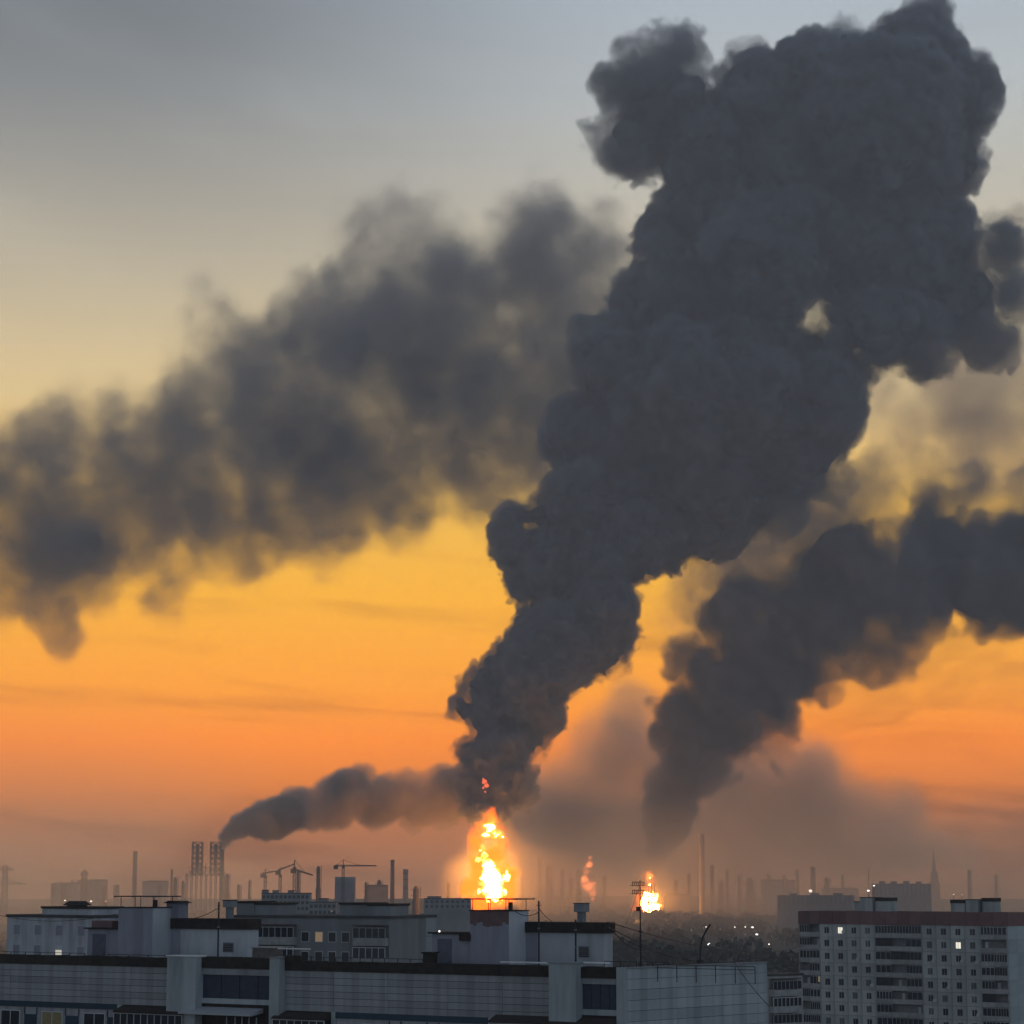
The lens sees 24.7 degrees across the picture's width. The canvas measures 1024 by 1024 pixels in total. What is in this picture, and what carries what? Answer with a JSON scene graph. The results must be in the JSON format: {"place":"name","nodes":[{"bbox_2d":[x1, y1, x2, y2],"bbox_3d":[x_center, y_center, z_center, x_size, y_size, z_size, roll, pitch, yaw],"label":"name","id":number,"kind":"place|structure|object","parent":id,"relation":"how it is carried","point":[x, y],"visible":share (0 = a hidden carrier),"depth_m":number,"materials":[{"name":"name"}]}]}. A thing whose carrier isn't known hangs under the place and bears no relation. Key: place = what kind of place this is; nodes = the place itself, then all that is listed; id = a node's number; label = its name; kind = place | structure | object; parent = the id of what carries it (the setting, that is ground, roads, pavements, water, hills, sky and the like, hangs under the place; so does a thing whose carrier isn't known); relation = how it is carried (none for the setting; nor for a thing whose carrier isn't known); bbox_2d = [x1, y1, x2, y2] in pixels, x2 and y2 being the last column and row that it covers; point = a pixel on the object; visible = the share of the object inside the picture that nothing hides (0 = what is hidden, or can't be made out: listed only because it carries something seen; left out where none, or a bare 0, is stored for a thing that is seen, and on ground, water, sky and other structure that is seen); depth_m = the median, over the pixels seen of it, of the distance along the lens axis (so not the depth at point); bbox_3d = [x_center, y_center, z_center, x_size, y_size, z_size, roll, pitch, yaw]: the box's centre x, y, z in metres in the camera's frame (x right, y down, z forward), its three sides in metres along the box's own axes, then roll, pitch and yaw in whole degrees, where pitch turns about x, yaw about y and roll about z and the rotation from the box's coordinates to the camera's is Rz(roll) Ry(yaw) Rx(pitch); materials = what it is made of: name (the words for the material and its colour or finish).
{"place":"outdoors","nodes":[
{"label":"outdoors","id":0,"kind":"place"},
{"bbox_2d":[84,896,260,957],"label":"rooftop structure","id":1,"kind":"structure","parent":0,"point":[155,929],"depth_m":218.25,"materials":[{"name":"paint"}]},
{"bbox_2d":[92,934,105,955],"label":"door","id":2,"kind":"structure","parent":1,"relation":"in","point":[99,940],"depth_m":220.78,"materials":[{"name":"paint"}]},
{"bbox_2d":[164,901,190,917],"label":"vent house","id":3,"kind":"structure","parent":1,"relation":"on","point":[179,909],"depth_m":219.82,"materials":[{"name":"paint"}]},
{"bbox_2d":[223,900,236,918],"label":"vent cowl","id":4,"kind":"object","parent":1,"relation":"on","point":[229,905],"visible":1,"depth_m":217.11,"materials":[{"name":"metal"}]},
{"bbox_2d":[185,842,224,917],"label":"twin lattice tower","id":5,"kind":"structure","parent":0,"point":[215,848],"depth_m":3457.42,"materials":[{"name":"metal"}]},
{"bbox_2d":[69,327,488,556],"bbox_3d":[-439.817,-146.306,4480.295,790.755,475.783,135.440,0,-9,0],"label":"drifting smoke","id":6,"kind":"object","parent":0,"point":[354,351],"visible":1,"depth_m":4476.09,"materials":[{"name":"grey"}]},
{"bbox_2d":[228,773,397,838],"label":"chimney smoke","id":7,"kind":"object","parent":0,"point":[280,817],"visible":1,"depth_m":3532.93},
{"bbox_2d":[0,896,1023,971],"bbox_3d":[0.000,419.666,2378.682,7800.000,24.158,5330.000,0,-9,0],"label":"ground","id":8,"kind":"structure","parent":0,"point":[620,905],"depth_m":4508.19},
{"bbox_2d":[0,865,25,922],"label":"lattice pylon","id":9,"kind":"object","parent":8,"relation":"on","point":[5,886],"visible":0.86,"depth_m":2862.58,"materials":[{"name":"metal"}]},
{"bbox_2d":[58,884,69,905],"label":"distillation vessel","id":10,"kind":"object","parent":8,"relation":"on","point":[63,894],"visible":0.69,"depth_m":3450.41,"materials":[{"name":"metal"}]},
{"bbox_2d":[6,906,123,955],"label":"white block","id":11,"kind":"structure","parent":8,"relation":"on","point":[53,929],"depth_m":319.18,"materials":[{"name":"concrete"}]},
{"bbox_2d":[13,924,20,934],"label":"window","id":12,"kind":"structure","parent":11,"relation":"in","point":[16,931],"depth_m":323.36,"materials":[{"name":"glass"}]},
{"bbox_2d":[34,924,41,935],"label":"window","id":13,"kind":"structure","parent":11,"relation":"in","point":[38,927],"depth_m":320.41,"materials":[{"name":"glass"}]},
{"bbox_2d":[56,925,62,935],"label":"window","id":14,"kind":"structure","parent":11,"relation":"in","point":[59,928],"depth_m":317.42,"materials":[{"name":"glass"}]},
{"bbox_2d":[63,901,90,906],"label":"roof ventilator","id":15,"kind":"object","parent":11,"relation":"on","point":[77,903],"visible":1,"depth_m":320.87,"materials":[{"name":"metal"}]},
{"bbox_2d":[77,925,84,936],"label":"window","id":16,"kind":"structure","parent":11,"relation":"in","point":[80,928],"depth_m":314.48,"materials":[{"name":"glass"}]},
{"bbox_2d":[50,882,80,905],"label":"factory hall","id":17,"kind":"structure","parent":8,"relation":"on","point":[73,892],"depth_m":3553.89,"materials":[{"name":"concrete"}]},
{"bbox_2d":[79,870,88,900],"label":"lattice pylon","id":18,"kind":"object","parent":8,"relation":"on","point":[82,882],"visible":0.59,"depth_m":2861.83,"materials":[{"name":"metal"}]},
{"bbox_2d":[77,879,107,905],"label":"factory hall","id":19,"kind":"structure","parent":8,"relation":"on","point":[94,889],"depth_m":3652.84,"materials":[{"name":"concrete"}]},
{"bbox_2d":[100,887,107,905],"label":"distillation vessel","id":20,"kind":"object","parent":8,"relation":"on","point":[103,903],"visible":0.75,"depth_m":3352.83,"materials":[{"name":"metal"}]},
{"bbox_2d":[113,885,118,905],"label":"factory chimney","id":21,"kind":"object","parent":8,"relation":"on","point":[115,893],"visible":0.57,"depth_m":3154.74,"materials":[{"name":"concrete"}]},
{"bbox_2d":[131,851,137,906],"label":"factory chimney","id":22,"kind":"object","parent":8,"relation":"on","point":[134,882],"visible":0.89,"depth_m":3010.86,"materials":[{"name":"concrete"}]},
{"bbox_2d":[142,880,168,906],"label":"factory hall","id":23,"kind":"structure","parent":8,"relation":"on","point":[149,888],"depth_m":3850.04,"materials":[{"name":"concrete"}]},
{"bbox_2d":[170,869,172,900],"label":"factory chimney","id":24,"kind":"object","parent":8,"relation":"on","point":[171,887],"visible":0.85,"depth_m":3455.22,"materials":[{"name":"concrete"}]},
{"bbox_2d":[171,877,178,900],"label":"distillation vessel","id":25,"kind":"object","parent":8,"relation":"on","point":[175,888],"visible":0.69,"depth_m":3404.27,"materials":[{"name":"metal"}]},
{"bbox_2d":[180,881,185,900],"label":"distillation vessel","id":26,"kind":"object","parent":8,"relation":"on","point":[183,892],"visible":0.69,"depth_m":3354.57,"materials":[{"name":"metal"}]},
{"bbox_2d":[220,849,223,911],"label":"factory chimney","id":27,"kind":"object","parent":8,"relation":"on","point":[222,888],"visible":0.57,"depth_m":3514.22,"materials":[{"name":"metal"}]},
{"bbox_2d":[223,873,230,913],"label":"distillation vessel","id":28,"kind":"object","parent":8,"relation":"on","point":[226,896],"visible":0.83,"depth_m":3404.27,"materials":[{"name":"metal"}]},
{"bbox_2d":[235,884,241,911],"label":"distillation vessel","id":29,"kind":"object","parent":8,"relation":"on","point":[238,887],"visible":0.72,"depth_m":3551.04,"materials":[{"name":"metal"}]},
{"bbox_2d":[260,869,275,889],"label":"tower crane","id":30,"kind":"object","parent":8,"relation":"on","point":[263,875],"visible":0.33,"depth_m":2765.47,"materials":[{"name":"metal"}]},
{"bbox_2d":[275,864,292,892],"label":"tower crane","id":31,"kind":"object","parent":8,"relation":"on","point":[278,872],"visible":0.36,"depth_m":2765.83,"materials":[{"name":"metal"}]},
{"bbox_2d":[261,890,311,913],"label":"hazy block","id":32,"kind":"structure","parent":8,"relation":"on","point":[303,900],"depth_m":1134.67,"materials":[{"name":"concrete"}]},
{"bbox_2d":[296,869,300,892],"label":"distillation vessel","id":33,"kind":"object","parent":8,"relation":"on","point":[298,889],"visible":0.55,"depth_m":3653.15,"materials":[{"name":"metal"}]},
{"bbox_2d":[290,860,312,892],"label":"tower crane","id":34,"kind":"object","parent":8,"relation":"on","point":[293,869],"visible":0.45,"depth_m":2568.68,"materials":[{"name":"metal"}]},
{"bbox_2d":[315,866,321,901],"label":"distillation vessel","id":35,"kind":"object","parent":8,"relation":"on","point":[318,891],"visible":0.71,"depth_m":3652.26,"materials":[{"name":"metal"}]},
{"bbox_2d":[309,898,337,913],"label":"hazy block","id":36,"kind":"structure","parent":8,"relation":"on","point":[323,906],"depth_m":1064.97,"materials":[{"name":"concrete"}]},
{"bbox_2d":[234,901,426,962],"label":"balcony block","id":37,"kind":"structure","parent":8,"relation":"on","point":[357,931],"depth_m":334.25,"materials":[{"name":"concrete"}]},
{"bbox_2d":[301,931,308,941],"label":"window","id":38,"kind":"structure","parent":37,"relation":"in","point":[304,934],"depth_m":334.85,"materials":[{"name":"black glass"}]},
{"bbox_2d":[315,932,322,941],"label":"window","id":39,"kind":"structure","parent":37,"relation":"in","point":[318,935],"depth_m":333.95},
{"bbox_2d":[315,951,322,960],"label":"window","id":40,"kind":"structure","parent":37,"relation":"in","point":[318,954],"depth_m":333.54,"materials":[{"name":"black glass"}]},
{"bbox_2d":[328,932,335,941],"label":"window","id":41,"kind":"structure","parent":37,"relation":"in","point":[331,935],"depth_m":333.14,"materials":[{"name":"black glass"}]},
{"bbox_2d":[341,951,348,961],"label":"window","id":42,"kind":"structure","parent":37,"relation":"in","point":[343,954],"depth_m":331.92,"materials":[{"name":"black glass"}]},
{"bbox_2d":[341,932,349,942],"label":"window","id":43,"kind":"structure","parent":37,"relation":"in","point":[345,936],"depth_m":332.32,"materials":[{"name":"black glass"}]},
{"bbox_2d":[335,877,355,913],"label":"unfinished block","id":44,"kind":"structure","parent":8,"relation":"on","point":[349,888],"depth_m":2961.76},
{"bbox_2d":[334,860,376,902],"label":"tower crane","id":45,"kind":"object","parent":8,"relation":"on","point":[336,866],"visible":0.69,"depth_m":2964.85,"materials":[{"name":"metal"}]},
{"bbox_2d":[367,885,387,901],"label":"factory hall","id":46,"kind":"structure","parent":8,"relation":"on","point":[377,893],"depth_m":3849.28,"materials":[{"name":"concrete"}]},
{"bbox_2d":[0,948,768,1023],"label":"apartment block","id":47,"kind":"structure","parent":8,"relation":"on","point":[168,989],"depth_m":199.71,"materials":[{"name":"concrete"}]},
{"bbox_2d":[0,1009,20,1023],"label":"window","id":48,"kind":"structure","parent":47,"relation":"in","point":[7,1016],"depth_m":219.98,"materials":[{"name":"black glass"}]},
{"bbox_2d":[41,1011,62,1023],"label":"window","id":49,"kind":"structure","parent":47,"relation":"in","point":[48,1017],"depth_m":217.25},
{"bbox_2d":[83,1013,104,1023],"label":"window","id":50,"kind":"structure","parent":47,"relation":"in","point":[88,1018],"depth_m":214.56,"materials":[{"name":"black glass"}]},
{"bbox_2d":[113,1012,182,1023],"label":"loggia window","id":51,"kind":"structure","parent":47,"relation":"in","point":[118,1018],"depth_m":209.95,"materials":[{"name":"black glass"}]},
{"bbox_2d":[217,902,219,955],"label":"roof mast","id":52,"kind":"object","parent":47,"relation":"on","point":[218,911],"visible":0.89,"depth_m":212.32,"materials":[{"name":"metal"}]},
{"bbox_2d":[251,947,284,969],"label":"vent box","id":53,"kind":"object","parent":47,"relation":"on","point":[262,952],"visible":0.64,"depth_m":207.41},
{"bbox_2d":[272,1019,324,1023],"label":"loggia window","id":54,"kind":"structure","parent":47,"relation":"in","point":[274,1021],"depth_m":201.32,"materials":[{"name":"black glass"}]},
{"bbox_2d":[275,956,422,962],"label":"roof railing","id":55,"kind":"object","parent":47,"relation":"on","point":[360,958],"visible":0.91,"depth_m":200.72,"materials":[{"name":"metal"}]},
{"bbox_2d":[421,952,438,962],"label":"brick flue","id":56,"kind":"object","parent":47,"relation":"on","point":[429,957],"visible":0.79,"depth_m":197.91,"materials":[{"name":"brick"}]},
{"bbox_2d":[428,898,614,966],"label":"rooftop structure","id":57,"kind":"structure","parent":47,"relation":"on","point":[497,936],"depth_m":198.07,"materials":[{"name":"paint"}]},
{"bbox_2d":[437,939,451,962],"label":"door","id":58,"kind":"structure","parent":57,"relation":"in","point":[444,946],"depth_m":200.49,"materials":[{"name":"paint"}]},
{"bbox_2d":[574,920,576,961],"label":"roof mast","id":59,"kind":"object","parent":57,"relation":"attached to","point":[575,929],"visible":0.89,"depth_m":193.00,"materials":[{"name":"metal"}]},
{"bbox_2d":[573,903,589,921],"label":"vent cowl","id":60,"kind":"object","parent":57,"relation":"on","point":[581,909],"visible":1,"depth_m":197.48,"materials":[{"name":"metal"}]},
{"bbox_2d":[608,927,801,974],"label":"cable","id":61,"kind":"object","parent":57,"relation":"attached to","point":[668,955],"visible":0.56,"depth_m":223.57,"materials":[{"name":"metal"}]},
{"bbox_2d":[608,922,805,952],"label":"cable","id":62,"kind":"object","parent":57,"relation":"attached to","point":[692,944],"visible":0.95,"depth_m":250.70,"materials":[{"name":"metal"}]},
{"bbox_2d":[536,901,540,964],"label":"roof mast","id":63,"kind":"object","parent":47,"relation":"on","point":[538,911],"visible":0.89,"depth_m":194.73,"materials":[{"name":"metal"}]},
{"bbox_2d":[629,880,646,978],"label":"antenna mast","id":64,"kind":"object","parent":47,"relation":"on","point":[639,908],"visible":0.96,"depth_m":191.56,"materials":[{"name":"metal"}]},
{"bbox_2d":[638,964,755,983],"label":"roof railing","id":65,"kind":"object","parent":47,"relation":"on","point":[696,968],"visible":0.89,"depth_m":187.47,"materials":[{"name":"metal"}]},
{"bbox_2d":[697,924,710,962],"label":"curved pipe","id":66,"kind":"object","parent":47,"relation":"on","point":[700,960],"visible":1,"depth_m":186.45,"materials":[{"name":"metal"}]},
{"bbox_2d":[390,860,394,902],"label":"factory chimney","id":67,"kind":"object","parent":8,"relation":"on","point":[392,872],"visible":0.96,"depth_m":4047.05,"materials":[{"name":"concrete"}]},
{"bbox_2d":[403,869,407,902],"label":"factory chimney","id":68,"kind":"object","parent":8,"relation":"on","point":[405,885],"visible":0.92,"depth_m":4242.38,"materials":[{"name":"concrete"}]},
{"bbox_2d":[410,886,421,913],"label":"distillation vessel","id":69,"kind":"object","parent":8,"relation":"on","point":[416,902],"visible":0.92,"depth_m":3449.31,"materials":[{"name":"metal"}]},
{"bbox_2d":[409,914,436,951],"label":"pale block","id":70,"kind":"structure","parent":8,"relation":"on","point":[430,923],"depth_m":345.68,"materials":[{"name":"concrete"}]},
{"bbox_2d":[424,896,470,931],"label":"hazy block","id":71,"kind":"structure","parent":8,"relation":"on","point":[452,914],"depth_m":1380.08,"materials":[{"name":"concrete"}]},
{"bbox_2d":[476,824,509,901],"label":"fire","id":72,"kind":"object","parent":8,"relation":"on","point":[491,878],"visible":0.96,"depth_m":3390.98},
{"bbox_2d":[0,909,1013,972],"bbox_3d":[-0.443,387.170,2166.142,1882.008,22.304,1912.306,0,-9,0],"label":"woods","id":73,"kind":"object","parent":8,"relation":"on","point":[655,920],"visible":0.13,"depth_m":1826.66,"materials":[{"name":"black plant"}]},
{"bbox_2d":[519,875,524,909],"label":"distillation vessel","id":74,"kind":"object","parent":8,"relation":"on","point":[522,902],"visible":0.96,"depth_m":3749.07,"materials":[{"name":"metal"}]},
{"bbox_2d":[537,858,541,915],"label":"distillation vessel","id":75,"kind":"object","parent":8,"relation":"on","point":[539,874],"visible":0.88,"depth_m":3573.73,"materials":[{"name":"metal"}]},
{"bbox_2d":[559,869,563,912],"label":"distillation vessel","id":76,"kind":"object","parent":8,"relation":"on","point":[561,882],"visible":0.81,"depth_m":3701.28,"materials":[{"name":"metal"}]},
{"bbox_2d":[553,889,576,916],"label":"pipe rack","id":77,"kind":"object","parent":8,"relation":"on","point":[569,897],"visible":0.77,"depth_m":3510.90,"materials":[{"name":"metal"}]},
{"bbox_2d":[575,869,581,913],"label":"distillation vessel","id":78,"kind":"object","parent":8,"relation":"on","point":[578,893],"visible":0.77,"depth_m":3552.22,"materials":[{"name":"metal"}]},
{"bbox_2d":[601,876,606,911],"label":"distillation vessel","id":79,"kind":"object","parent":8,"relation":"on","point":[604,886],"visible":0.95,"depth_m":3649.83,"materials":[{"name":"metal"}]},
{"bbox_2d":[647,885,655,911],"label":"burning rig","id":80,"kind":"object","parent":8,"relation":"on","point":[651,902],"visible":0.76,"depth_m":3368.09,"materials":[{"name":"metal"}]},
{"bbox_2d":[641,884,659,911],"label":"fire","id":81,"kind":"object","parent":80,"relation":"attached to","point":[644,903],"visible":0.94,"depth_m":3369.85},
{"bbox_2d":[663,894,689,917],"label":"factory hall","id":82,"kind":"structure","parent":8,"relation":"on","point":[673,902],"depth_m":3551.09,"materials":[{"name":"concrete"}]},
{"bbox_2d":[686,873,691,911],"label":"distillation vessel","id":83,"kind":"object","parent":8,"relation":"on","point":[688,877],"visible":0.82,"depth_m":3848.42,"materials":[{"name":"metal"}]},
{"bbox_2d":[699,834,705,915],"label":"factory chimney","id":84,"kind":"object","parent":8,"relation":"on","point":[701,878],"visible":0.93,"depth_m":3396.10,"materials":[{"name":"concrete"}]},
{"bbox_2d":[710,865,714,913],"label":"factory chimney","id":85,"kind":"object","parent":8,"relation":"on","point":[712,905],"visible":0.94,"depth_m":3945.96,"materials":[{"name":"concrete"}]},
{"bbox_2d":[717,881,724,916],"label":"distillation vessel","id":86,"kind":"object","parent":8,"relation":"on","point":[720,884],"visible":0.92,"depth_m":3549.58,"materials":[{"name":"metal"}]},
{"bbox_2d":[725,869,728,913],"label":"distillation vessel","id":87,"kind":"object","parent":8,"relation":"on","point":[727,899],"visible":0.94,"depth_m":3847.76,"materials":[{"name":"metal"}]},
{"bbox_2d":[742,878,756,913],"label":"distillation vessel","id":88,"kind":"object","parent":8,"relation":"on","point":[750,906],"visible":0.95,"depth_m":3744.41,"materials":[{"name":"metal"}]},
{"bbox_2d":[761,879,795,913],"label":"factory hall","id":89,"kind":"structure","parent":8,"relation":"on","point":[771,889],"depth_m":3948.76,"materials":[{"name":"concrete"}]},
{"bbox_2d":[766,971,803,1023],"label":"balcony block","id":90,"kind":"structure","parent":8,"relation":"on","point":[785,1002],"depth_m":393.29,"materials":[{"name":"concrete"}]},
{"bbox_2d":[810,867,815,892],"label":"factory chimney","id":91,"kind":"object","parent":8,"relation":"on","point":[813,879],"visible":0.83,"depth_m":4046.89,"materials":[{"name":"concrete"}]},
{"bbox_2d":[777,893,854,940],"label":"hazy block","id":92,"kind":"structure","parent":8,"relation":"on","point":[790,906],"depth_m":2211.97,"materials":[{"name":"concrete"}]},
{"bbox_2d":[824,877,830,894],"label":"distillation vessel","id":93,"kind":"object","parent":8,"relation":"on","point":[826,885],"visible":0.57,"depth_m":3749.40,"materials":[{"name":"metal"}]},
{"bbox_2d":[821,888,858,900],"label":"factory hall","id":94,"kind":"structure","parent":8,"relation":"on","point":[850,891],"depth_m":3849.79,"materials":[{"name":"concrete"}]},
{"bbox_2d":[872,881,931,910],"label":"hazy block","id":95,"kind":"structure","parent":8,"relation":"on","point":[913,897],"depth_m":2368.71,"materials":[{"name":"concrete"}]},
{"bbox_2d":[798,897,1023,1023],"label":"tower block","id":96,"kind":"structure","parent":8,"relation":"on","point":[875,960],"depth_m":494.74,"materials":[{"name":"concrete"}]},
{"bbox_2d":[966,869,972,898],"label":"distillation vessel","id":97,"kind":"object","parent":8,"relation":"on","point":[969,888],"visible":0.73,"depth_m":4145.36,"materials":[{"name":"metal"}]},
{"bbox_2d":[993,875,998,897],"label":"distillation vessel","id":98,"kind":"object","parent":8,"relation":"on","point":[995,878],"visible":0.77,"depth_m":3947.55,"materials":[{"name":"metal"}]},
{"bbox_2d":[0,0,1023,898],"label":"sky","id":99,"kind":"structure","parent":0,"point":[200,200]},
{"bbox_2d":[454,6,995,825],"bbox_3d":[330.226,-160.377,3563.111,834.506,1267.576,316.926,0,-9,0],"label":"smoke column","id":100,"kind":"structure","parent":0,"point":[724,424],"depth_m":3519.80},
{"bbox_2d":[659,513,1023,836],"bbox_3d":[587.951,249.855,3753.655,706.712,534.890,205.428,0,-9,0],"label":"bending smoke","id":101,"kind":"object","parent":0,"point":[975,574],"visible":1,"depth_m":3760.07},
{"bbox_2d":[929,848,940,910],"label":"spire tower","id":102,"kind":"structure","parent":0,"point":[935,894],"depth_m":3843.38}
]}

